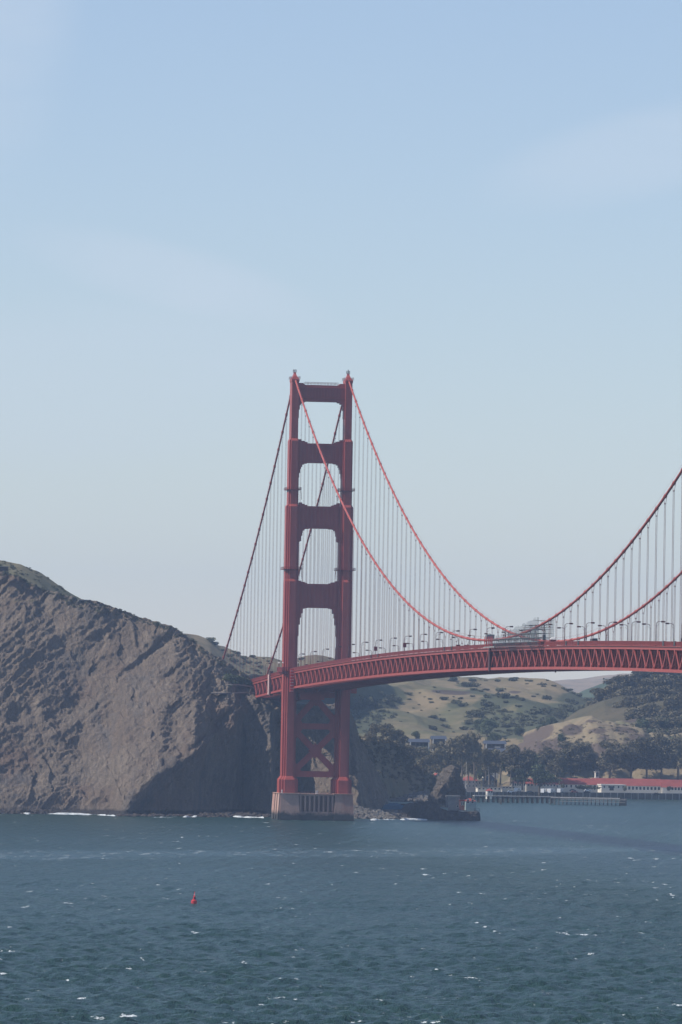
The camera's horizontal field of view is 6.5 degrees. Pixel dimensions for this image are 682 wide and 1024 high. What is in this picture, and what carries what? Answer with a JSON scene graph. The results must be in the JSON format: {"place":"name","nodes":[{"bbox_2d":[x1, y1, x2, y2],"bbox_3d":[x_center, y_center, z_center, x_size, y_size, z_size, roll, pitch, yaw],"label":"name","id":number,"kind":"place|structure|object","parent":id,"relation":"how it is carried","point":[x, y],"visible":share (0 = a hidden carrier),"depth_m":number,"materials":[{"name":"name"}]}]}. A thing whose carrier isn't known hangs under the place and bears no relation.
{"place":"outdoors","nodes":[
{"label":"outdoors","id":0,"kind":"place"},
{"bbox_2d":[0,560,80,598],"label":"grassy ridge","id":1,"kind":"structure","parent":0,"point":[46,583],"depth_m":3478.36,"materials":[{"name":"green plant"}]},
{"bbox_2d":[0,560,75,597],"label":"scrub","id":2,"kind":"object","parent":1,"relation":"on","point":[36,572],"visible":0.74,"depth_m":3479.33,"materials":[{"name":"green plant"}]},
{"bbox_2d":[0,571,389,814],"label":"headland cliff","id":3,"kind":"structure","parent":0,"point":[106,712],"depth_m":3138.29,"materials":[{"name":"stone"}]},
{"bbox_2d":[2,571,247,677],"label":"scrub","id":4,"kind":"object","parent":3,"relation":"on","point":[154,623],"visible":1,"depth_m":3188.31,"materials":[{"name":"green plant"}]},
{"bbox_2d":[222,673,252,686],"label":"scrub","id":5,"kind":"object","parent":3,"relation":"on","point":[238,679],"visible":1,"depth_m":3170.38,"materials":[{"name":"green plant"}]},
{"bbox_2d":[0,798,681,1023],"bbox_3d":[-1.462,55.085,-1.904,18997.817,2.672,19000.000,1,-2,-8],"label":"sea","id":6,"kind":"structure","parent":0,"point":[505,912],"depth_m":1590.41,"materials":[{"name":"liquid"}]},
{"bbox_2d":[2,812,114,815],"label":"surf","id":7,"kind":"structure","parent":6,"relation":"on","point":[76,814],"depth_m":3063.65,"materials":[{"name":"liquid"}]},
{"bbox_2d":[0,808,270,816],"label":"boulders","id":8,"kind":"object","parent":6,"relation":"in","point":[204,814],"visible":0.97,"depth_m":3068.40,"materials":[{"name":"stone"}]},
{"bbox_2d":[399,801,480,820],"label":"station rock","id":9,"kind":"object","parent":6,"relation":"in","point":[431,810],"visible":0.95,"depth_m":3095.06,"materials":[{"name":"stone"}]},
{"bbox_2d":[428,765,466,804],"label":"pointed rock","id":10,"kind":"object","parent":9,"relation":"on","point":[449,781],"visible":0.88,"depth_m":3157.73,"materials":[{"name":"stone"}]},
{"bbox_2d":[445,795,460,810],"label":"building","id":11,"kind":"structure","parent":9,"relation":"on","point":[452,802],"depth_m":3104.53,"materials":[{"name":"grey concrete"}]},
{"bbox_2d":[465,798,475,810],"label":"house","id":12,"kind":"structure","parent":9,"relation":"on","point":[470,804],"depth_m":3101.64,"materials":[{"name":"white paint"}]},
{"bbox_2d":[222,370,681,820],"bbox_3d":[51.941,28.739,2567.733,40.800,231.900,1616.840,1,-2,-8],"label":"suspension bridge","id":13,"kind":"structure","parent":6,"relation":"on","point":[341,677],"depth_m":3019.39,"materials":[{"name":"red metal"}]},
{"bbox_2d":[483,617,553,647],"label":"scaffolding","id":14,"kind":"object","parent":13,"relation":"on","point":[514,639],"visible":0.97,"depth_m":2309.12,"materials":[{"name":"grey metal"}]},
{"bbox_2d":[472,794,626,805],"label":"wharf","id":15,"kind":"structure","parent":6,"relation":"in","point":[622,802],"depth_m":3739.15,"materials":[{"name":"grey wood"}]},
{"bbox_2d":[0,0,681,680],"label":"sky","id":16,"kind":"structure","parent":0,"point":[470,211],"materials":[{"name":"blue"}]},
{"bbox_2d":[183,633,589,786],"bbox_3d":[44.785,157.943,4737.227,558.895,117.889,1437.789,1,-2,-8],"label":"grassy hill","id":17,"kind":"structure","parent":0,"point":[416,719],"depth_m":4465.21,"materials":[{"name":"green plant"}]},
{"bbox_2d":[351,694,396,732],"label":"scrub","id":18,"kind":"object","parent":17,"relation":"on","point":[370,708],"visible":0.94,"depth_m":4407.85,"materials":[{"name":"green plant"}]},
{"bbox_2d":[408,739,429,748],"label":"lodge","id":19,"kind":"structure","parent":17,"relation":"on","point":[418,742],"depth_m":3990.42,"materials":[{"name":"grey wood"}]},
{"bbox_2d":[430,736,446,750],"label":"lodge","id":20,"kind":"structure","parent":17,"relation":"on","point":[435,739],"depth_m":4042.77,"materials":[{"name":"grey wood"}]},
{"bbox_2d":[460,682,481,686],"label":"shrub","id":21,"kind":"object","parent":17,"relation":"on","point":[466,684],"visible":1,"depth_m":4804.21,"materials":[{"name":"green plant"}]},
{"bbox_2d":[477,718,498,736],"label":"round tree","id":22,"kind":"object","parent":17,"relation":"on","point":[487,726],"visible":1,"depth_m":4307.36,"materials":[{"name":"green plant"}]},
{"bbox_2d":[485,732,501,740],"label":"round tree","id":23,"kind":"object","parent":17,"relation":"on","point":[494,737],"visible":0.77,"depth_m":4207.40,"materials":[{"name":"green plant"}]},
{"bbox_2d":[482,740,506,748],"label":"lodge","id":24,"kind":"structure","parent":17,"relation":"on","point":[494,744],"depth_m":4088.49,"materials":[{"name":"grey wood"}]},
{"bbox_2d":[513,725,524,735],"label":"round tree","id":25,"kind":"object","parent":17,"relation":"on","point":[518,730],"visible":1,"depth_m":4302.05,"materials":[{"name":"green plant"}]},
{"bbox_2d":[463,700,585,749],"bbox_3d":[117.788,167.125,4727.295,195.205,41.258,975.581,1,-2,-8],"label":"scrub","id":26,"kind":"object","parent":17,"relation":"on","point":[490,709],"visible":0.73,"depth_m":4423.49,"materials":[{"name":"green plant"}]},
{"bbox_2d":[359,735,445,806],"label":"scrub slope","id":27,"kind":"structure","parent":0,"point":[400,788],"depth_m":3410.04,"materials":[{"name":"plant"}]},
{"bbox_2d":[367,723,379,735],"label":"eucalyptus tree","id":28,"kind":"object","parent":27,"relation":"on","point":[374,730],"visible":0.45,"depth_m":3742.11,"materials":[{"name":"green plant"}]},
{"bbox_2d":[379,723,400,741],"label":"eucalyptus tree","id":29,"kind":"object","parent":27,"relation":"on","point":[386,731],"visible":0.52,"depth_m":3762.80,"materials":[{"name":"green plant"}]},
{"bbox_2d":[358,733,437,797],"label":"scrub","id":30,"kind":"object","parent":27,"relation":"on","point":[396,758],"visible":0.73,"depth_m":3445.15,"materials":[{"name":"plant"}]},
{"bbox_2d":[394,729,408,746],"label":"eucalyptus tree","id":31,"kind":"object","parent":27,"relation":"on","point":[400,733],"visible":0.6,"depth_m":3785.59,"materials":[{"name":"green plant"}]},
{"bbox_2d":[390,790,429,801],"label":"rubble","id":32,"kind":"object","parent":27,"relation":"on","point":[419,796],"visible":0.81,"depth_m":3348.61,"materials":[{"name":"stone"}]},
{"bbox_2d":[405,744,419,763],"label":"eucalyptus tree","id":33,"kind":"object","parent":27,"relation":"on","point":[410,749],"visible":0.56,"depth_m":3805.89,"materials":[{"name":"green plant"}]},
{"bbox_2d":[414,747,434,768],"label":"eucalyptus tree","id":34,"kind":"object","parent":27,"relation":"on","point":[425,763],"visible":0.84,"depth_m":3826.64,"materials":[{"name":"green plant"}]},
{"bbox_2d":[428,741,447,772],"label":"eucalyptus tree","id":35,"kind":"object","parent":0,"point":[437,766],"visible":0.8,"depth_m":3877.78,"materials":[{"name":"green plant"}]},
{"bbox_2d":[442,738,463,765],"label":"eucalyptus tree","id":36,"kind":"object","parent":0,"point":[454,747],"visible":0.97,"depth_m":3899.35,"materials":[{"name":"green plant"}]},
{"bbox_2d":[455,733,479,780],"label":"eucalyptus tree","id":37,"kind":"object","parent":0,"point":[473,750],"visible":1,"depth_m":3911.14,"materials":[{"name":"green plant"}]},
{"bbox_2d":[461,755,478,784],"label":"eucalyptus tree","id":38,"kind":"object","parent":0,"point":[467,767],"visible":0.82,"depth_m":3949.40,"materials":[{"name":"green plant"}]},
{"bbox_2d":[463,731,484,779],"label":"eucalyptus tree","id":39,"kind":"object","parent":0,"point":[475,738],"visible":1,"depth_m":3922.99,"materials":[{"name":"green plant"}]},
{"bbox_2d":[476,765,493,783],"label":"round tree","id":40,"kind":"object","parent":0,"point":[479,775],"visible":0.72,"depth_m":3977.42,"materials":[{"name":"green plant"}]},
{"bbox_2d":[478,748,492,780],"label":"eucalyptus tree","id":41,"kind":"object","parent":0,"point":[486,759],"visible":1,"depth_m":3933.75,"materials":[{"name":"green plant"}]},
{"bbox_2d":[480,749,500,784],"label":"eucalyptus tree","id":42,"kind":"object","parent":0,"point":[495,765],"visible":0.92,"depth_m":3960.45,"materials":[{"name":"green plant"}]},
{"bbox_2d":[490,748,503,784],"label":"eucalyptus tree","id":43,"kind":"object","parent":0,"point":[497,755],"visible":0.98,"depth_m":3967.32,"materials":[{"name":"green plant"}]},
{"bbox_2d":[501,755,519,786],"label":"round tree","id":44,"kind":"object","parent":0,"point":[503,765],"visible":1,"depth_m":3970.65,"materials":[{"name":"green plant"}]},
{"bbox_2d":[499,744,526,785],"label":"eucalyptus tree","id":45,"kind":"object","parent":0,"point":[510,751],"visible":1,"depth_m":3946.16,"materials":[{"name":"green plant"}]},
{"bbox_2d":[511,769,531,789],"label":"cypress tree","id":46,"kind":"object","parent":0,"point":[522,775],"visible":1,"depth_m":3941.53,"materials":[{"name":"green plant"}]},
{"bbox_2d":[515,749,536,783],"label":"eucalyptus tree","id":47,"kind":"object","parent":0,"point":[528,765],"visible":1,"depth_m":3957.51,"materials":[{"name":"green plant"}]},
{"bbox_2d":[528,753,538,785],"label":"round tree","id":48,"kind":"object","parent":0,"point":[533,763],"visible":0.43,"depth_m":3993.66,"materials":[{"name":"green plant"}]},
{"bbox_2d":[531,752,546,764],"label":"eucalyptus tree","id":49,"kind":"object","parent":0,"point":[541,760],"visible":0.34,"depth_m":4008.12,"materials":[{"name":"green plant"}]},
{"bbox_2d":[541,747,555,768],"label":"eucalyptus tree","id":50,"kind":"object","parent":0,"point":[548,753],"visible":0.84,"depth_m":4012.77,"materials":[{"name":"green plant"}]},
{"bbox_2d":[545,760,561,783],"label":"eucalyptus tree","id":51,"kind":"object","parent":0,"point":[549,766],"visible":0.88,"depth_m":3980.18,"materials":[{"name":"green plant"}]},
{"bbox_2d":[552,749,568,784],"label":"eucalyptus tree","id":52,"kind":"object","parent":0,"point":[560,762],"visible":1,"depth_m":3956.87,"materials":[{"name":"green plant"}]},
{"bbox_2d":[497,716,681,786],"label":"dry knoll","id":53,"kind":"structure","parent":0,"point":[548,735],"depth_m":4121.55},
{"bbox_2d":[549,740,579,766],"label":"eucalyptus tree","id":54,"kind":"object","parent":53,"relation":"on","point":[568,746],"visible":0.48,"depth_m":4061.76,"materials":[{"name":"green plant"}]},
{"bbox_2d":[567,757,582,773],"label":"eucalyptus tree","id":55,"kind":"object","parent":53,"relation":"on","point":[572,769],"visible":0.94,"depth_m":4061.77,"materials":[{"name":"green plant"}]},
{"bbox_2d":[566,741,591,773],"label":"eucalyptus tree","id":56,"kind":"object","parent":53,"relation":"on","point":[579,756],"visible":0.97,"depth_m":4062.76,"materials":[{"name":"green plant"}]},
{"bbox_2d":[524,721,659,774],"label":"scrub","id":57,"kind":"object","parent":53,"relation":"on","point":[569,728],"visible":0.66,"depth_m":4123.98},
{"bbox_2d":[586,751,600,770],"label":"eucalyptus tree","id":58,"kind":"object","parent":53,"relation":"on","point":[593,756],"visible":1,"depth_m":4068.73,"materials":[{"name":"green plant"}]},
{"bbox_2d":[596,741,625,777],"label":"eucalyptus tree","id":59,"kind":"object","parent":53,"relation":"on","point":[610,758],"visible":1,"depth_m":4050.24,"materials":[{"name":"green plant"}]},
{"bbox_2d":[619,739,644,778],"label":"eucalyptus tree","id":60,"kind":"object","parent":53,"relation":"on","point":[630,761],"visible":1,"depth_m":4051.65,"materials":[{"name":"green plant"}]},
{"bbox_2d":[630,718,650,727],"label":"round tree","id":61,"kind":"object","parent":53,"relation":"on","point":[642,723],"visible":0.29,"depth_m":4169.57,"materials":[{"name":"green plant"}]},
{"bbox_2d":[634,737,663,778],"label":"eucalyptus tree","id":62,"kind":"object","parent":53,"relation":"on","point":[647,746],"visible":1,"depth_m":4053.64,"materials":[{"name":"green plant"}]},
{"bbox_2d":[639,717,665,730],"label":"eucalyptus tree","id":63,"kind":"object","parent":53,"relation":"on","point":[653,720],"visible":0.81,"depth_m":4171.56,"materials":[{"name":"green plant"}]},
{"bbox_2d":[645,732,673,778],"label":"eucalyptus tree","id":64,"kind":"object","parent":53,"relation":"on","point":[661,746],"visible":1,"depth_m":4055.85,"materials":[{"name":"green plant"}]},
{"bbox_2d":[655,715,668,729],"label":"round tree","id":65,"kind":"object","parent":53,"relation":"on","point":[662,723],"visible":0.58,"depth_m":4171.82,"materials":[{"name":"green plant"}]},
{"bbox_2d":[665,733,681,779],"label":"eucalyptus tree","id":66,"kind":"object","parent":53,"relation":"on","point":[675,751],"visible":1,"depth_m":4055.75,"materials":[{"name":"green plant"}]},
{"bbox_2d":[666,727,681,734],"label":"eucalyptus tree","id":67,"kind":"object","parent":53,"relation":"on","point":[675,730],"visible":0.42,"depth_m":4146.67,"materials":[{"name":"green plant"}]},
{"bbox_2d":[668,716,681,728],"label":"eucalyptus tree","id":68,"kind":"object","parent":53,"relation":"on","point":[677,719],"visible":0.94,"depth_m":4172.06,"materials":[{"name":"green plant"}]},
{"bbox_2d":[553,674,668,692],"bbox_3d":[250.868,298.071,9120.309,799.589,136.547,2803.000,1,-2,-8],"label":"dry hill","id":69,"kind":"structure","parent":0,"point":[577,685],"depth_m":9074.50,"materials":[{"name":"grey"}]},
{"bbox_2d":[579,675,652,699],"bbox_3d":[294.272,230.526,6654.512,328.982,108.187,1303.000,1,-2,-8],"label":"green hill","id":70,"kind":"structure","parent":0,"point":[586,693],"depth_m":6587.25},
{"bbox_2d":[563,685,681,721],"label":"wooded hill","id":71,"kind":"structure","parent":0,"point":[604,710],"depth_m":4311.49,"materials":[{"name":"plant"}]},
{"bbox_2d":[585,687,609,706],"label":"eucalyptus tree","id":72,"kind":"object","parent":71,"relation":"on","point":[599,693],"visible":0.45,"depth_m":4399.73,"materials":[{"name":"green plant"}]},
{"bbox_2d":[594,677,624,700],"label":"eucalyptus tree","id":73,"kind":"object","parent":71,"relation":"on","point":[609,682],"visible":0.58,"depth_m":4400.01,"materials":[{"name":"green plant"}]},
{"bbox_2d":[604,674,629,694],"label":"eucalyptus tree","id":74,"kind":"object","parent":71,"relation":"on","point":[617,678],"visible":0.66,"depth_m":4401.27,"materials":[{"name":"green plant"}]},
{"bbox_2d":[608,689,628,697],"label":"eucalyptus tree","id":75,"kind":"object","parent":71,"relation":"on","point":[618,692],"visible":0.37,"depth_m":4359.42,"materials":[{"name":"green plant"}]},
{"bbox_2d":[621,674,637,686],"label":"eucalyptus tree","id":76,"kind":"object","parent":71,"relation":"on","point":[628,678],"visible":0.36,"depth_m":4401.03,"materials":[{"name":"green plant"}]},
{"bbox_2d":[621,686,639,695],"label":"eucalyptus tree","id":77,"kind":"object","parent":71,"relation":"on","point":[631,689],"visible":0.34,"depth_m":4357.37,"materials":[{"name":"green plant"}]},
{"bbox_2d":[619,695,643,707],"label":"eucalyptus tree","id":78,"kind":"object","parent":71,"relation":"on","point":[628,701],"visible":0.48,"depth_m":4310.29,"materials":[{"name":"green plant"}]},
{"bbox_2d":[622,707,647,719],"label":"eucalyptus tree","id":79,"kind":"object","parent":71,"relation":"on","point":[629,717],"visible":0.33,"depth_m":4262.75,"materials":[{"name":"green plant"}]},
{"bbox_2d":[624,671,649,685],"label":"eucalyptus tree","id":80,"kind":"object","parent":71,"relation":"on","point":[634,674],"visible":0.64,"depth_m":4405.67,"materials":[{"name":"green plant"}]},
{"bbox_2d":[625,706,653,718],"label":"eucalyptus tree","id":81,"kind":"object","parent":71,"relation":"on","point":[639,712],"visible":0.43,"depth_m":4263.65,"materials":[{"name":"green plant"}]},
{"bbox_2d":[634,678,651,693],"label":"eucalyptus tree","id":82,"kind":"object","parent":71,"relation":"on","point":[643,682],"visible":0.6,"depth_m":4358.57,"materials":[{"name":"green plant"}]},
{"bbox_2d":[637,676,663,693],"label":"eucalyptus tree","id":83,"kind":"object","parent":71,"relation":"on","point":[652,682],"visible":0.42,"depth_m":4356.47,"materials":[{"name":"green plant"}]},
{"bbox_2d":[639,702,662,714],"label":"eucalyptus tree","id":84,"kind":"object","parent":71,"relation":"on","point":[649,706],"visible":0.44,"depth_m":4266.06,"materials":[{"name":"green plant"}]},
{"bbox_2d":[636,671,666,684],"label":"eucalyptus tree","id":85,"kind":"object","parent":71,"relation":"on","point":[648,674],"visible":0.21,"depth_m":4403.40,"materials":[{"name":"green plant"}]},
{"bbox_2d":[643,685,669,701],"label":"eucalyptus tree","id":86,"kind":"object","parent":71,"relation":"on","point":[659,690],"visible":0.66,"depth_m":4314.32,"materials":[{"name":"green plant"}]},
{"bbox_2d":[650,674,679,688],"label":"eucalyptus tree","id":87,"kind":"object","parent":71,"relation":"on","point":[666,679],"visible":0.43,"depth_m":4359.48,"materials":[{"name":"green plant"}]},
{"bbox_2d":[654,685,677,700],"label":"eucalyptus tree","id":88,"kind":"object","parent":71,"relation":"on","point":[668,693],"visible":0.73,"depth_m":4315.61,"materials":[{"name":"green plant"}]},
{"bbox_2d":[655,709,677,718],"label":"eucalyptus tree","id":89,"kind":"object","parent":71,"relation":"on","point":[667,714],"visible":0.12,"depth_m":4224.72,"materials":[{"name":"green plant"}]},
{"bbox_2d":[661,694,681,710],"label":"eucalyptus tree","id":90,"kind":"object","parent":71,"relation":"on","point":[674,699],"visible":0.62,"depth_m":4267.93,"materials":[{"name":"green plant"}]},
{"bbox_2d":[669,673,681,688],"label":"eucalyptus tree","id":91,"kind":"object","parent":71,"relation":"on","point":[675,676],"visible":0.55,"depth_m":4362.77,"materials":[{"name":"green plant"}]},
{"bbox_2d":[672,680,681,694],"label":"eucalyptus tree","id":92,"kind":"object","parent":71,"relation":"on","point":[679,684],"visible":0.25,"depth_m":4318.79,"materials":[{"name":"green plant"}]},
{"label":"shore flat","id":93,"kind":"structure","parent":0,"visible":0},
{"bbox_2d":[463,776,477,791],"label":"house","id":94,"kind":"structure","parent":93,"relation":"on","point":[472,785],"depth_m":3958.57,"materials":[{"name":"grey paint"}]},
{"bbox_2d":[475,787,500,791],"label":"building","id":95,"kind":"structure","parent":93,"relation":"on","point":[483,789],"depth_m":3939.80,"materials":[{"name":"beige paint"}]},
{"bbox_2d":[482,775,497,786],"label":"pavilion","id":96,"kind":"structure","parent":93,"relation":"on","point":[492,780],"depth_m":3985.86,"materials":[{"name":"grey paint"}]},
{"bbox_2d":[524,778,556,791],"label":"barracks","id":97,"kind":"structure","parent":93,"relation":"on","point":[530,786],"depth_m":4005.45,"materials":[{"name":"beige paint"}]},
{"bbox_2d":[530,764,561,798],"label":"cypress tree","id":98,"kind":"object","parent":93,"relation":"on","point":[541,774],"visible":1,"depth_m":3937.96,"materials":[{"name":"green plant"}]},
{"bbox_2d":[465,792,681,799],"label":"seawall","id":99,"kind":"object","parent":93,"relation":"on","point":[669,796],"visible":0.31,"depth_m":3983.45,"materials":[{"name":"grey concrete"}]},
{"bbox_2d":[557,778,601,791],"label":"barracks","id":100,"kind":"structure","parent":93,"relation":"on","point":[571,783],"depth_m":4020.30,"materials":[{"name":"red paint"}]},
{"bbox_2d":[576,785,601,789],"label":"shrub","id":101,"kind":"object","parent":93,"relation":"on","point":[582,787],"visible":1,"depth_m":3989.10,"materials":[{"name":"green plant"}]},
{"bbox_2d":[597,784,625,792],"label":"building","id":102,"kind":"structure","parent":93,"relation":"on","point":[611,788],"depth_m":3996.67,"materials":[{"name":"beige paint"}]},
{"bbox_2d":[592,778,661,792],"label":"barracks","id":103,"kind":"structure","parent":93,"relation":"on","point":[643,785],"depth_m":4033.13,"materials":[{"name":"red paint"}]},
{"bbox_2d":[660,779,681,792],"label":"barracks","id":104,"kind":"structure","parent":93,"relation":"on","point":[676,786],"depth_m":4033.81,"materials":[{"name":"red paint"}]},
{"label":"rocky shore","id":105,"kind":"structure","parent":0,"visible":0},
{"bbox_2d":[353,805,407,818],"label":"boulders","id":106,"kind":"object","parent":105,"relation":"on","point":[360,812],"visible":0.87,"depth_m":3100.81,"materials":[{"name":"stone"}]},
{"bbox_2d":[381,803,403,810],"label":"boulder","id":107,"kind":"object","parent":105,"relation":"on","point":[393,806],"visible":0.61,"depth_m":3159.18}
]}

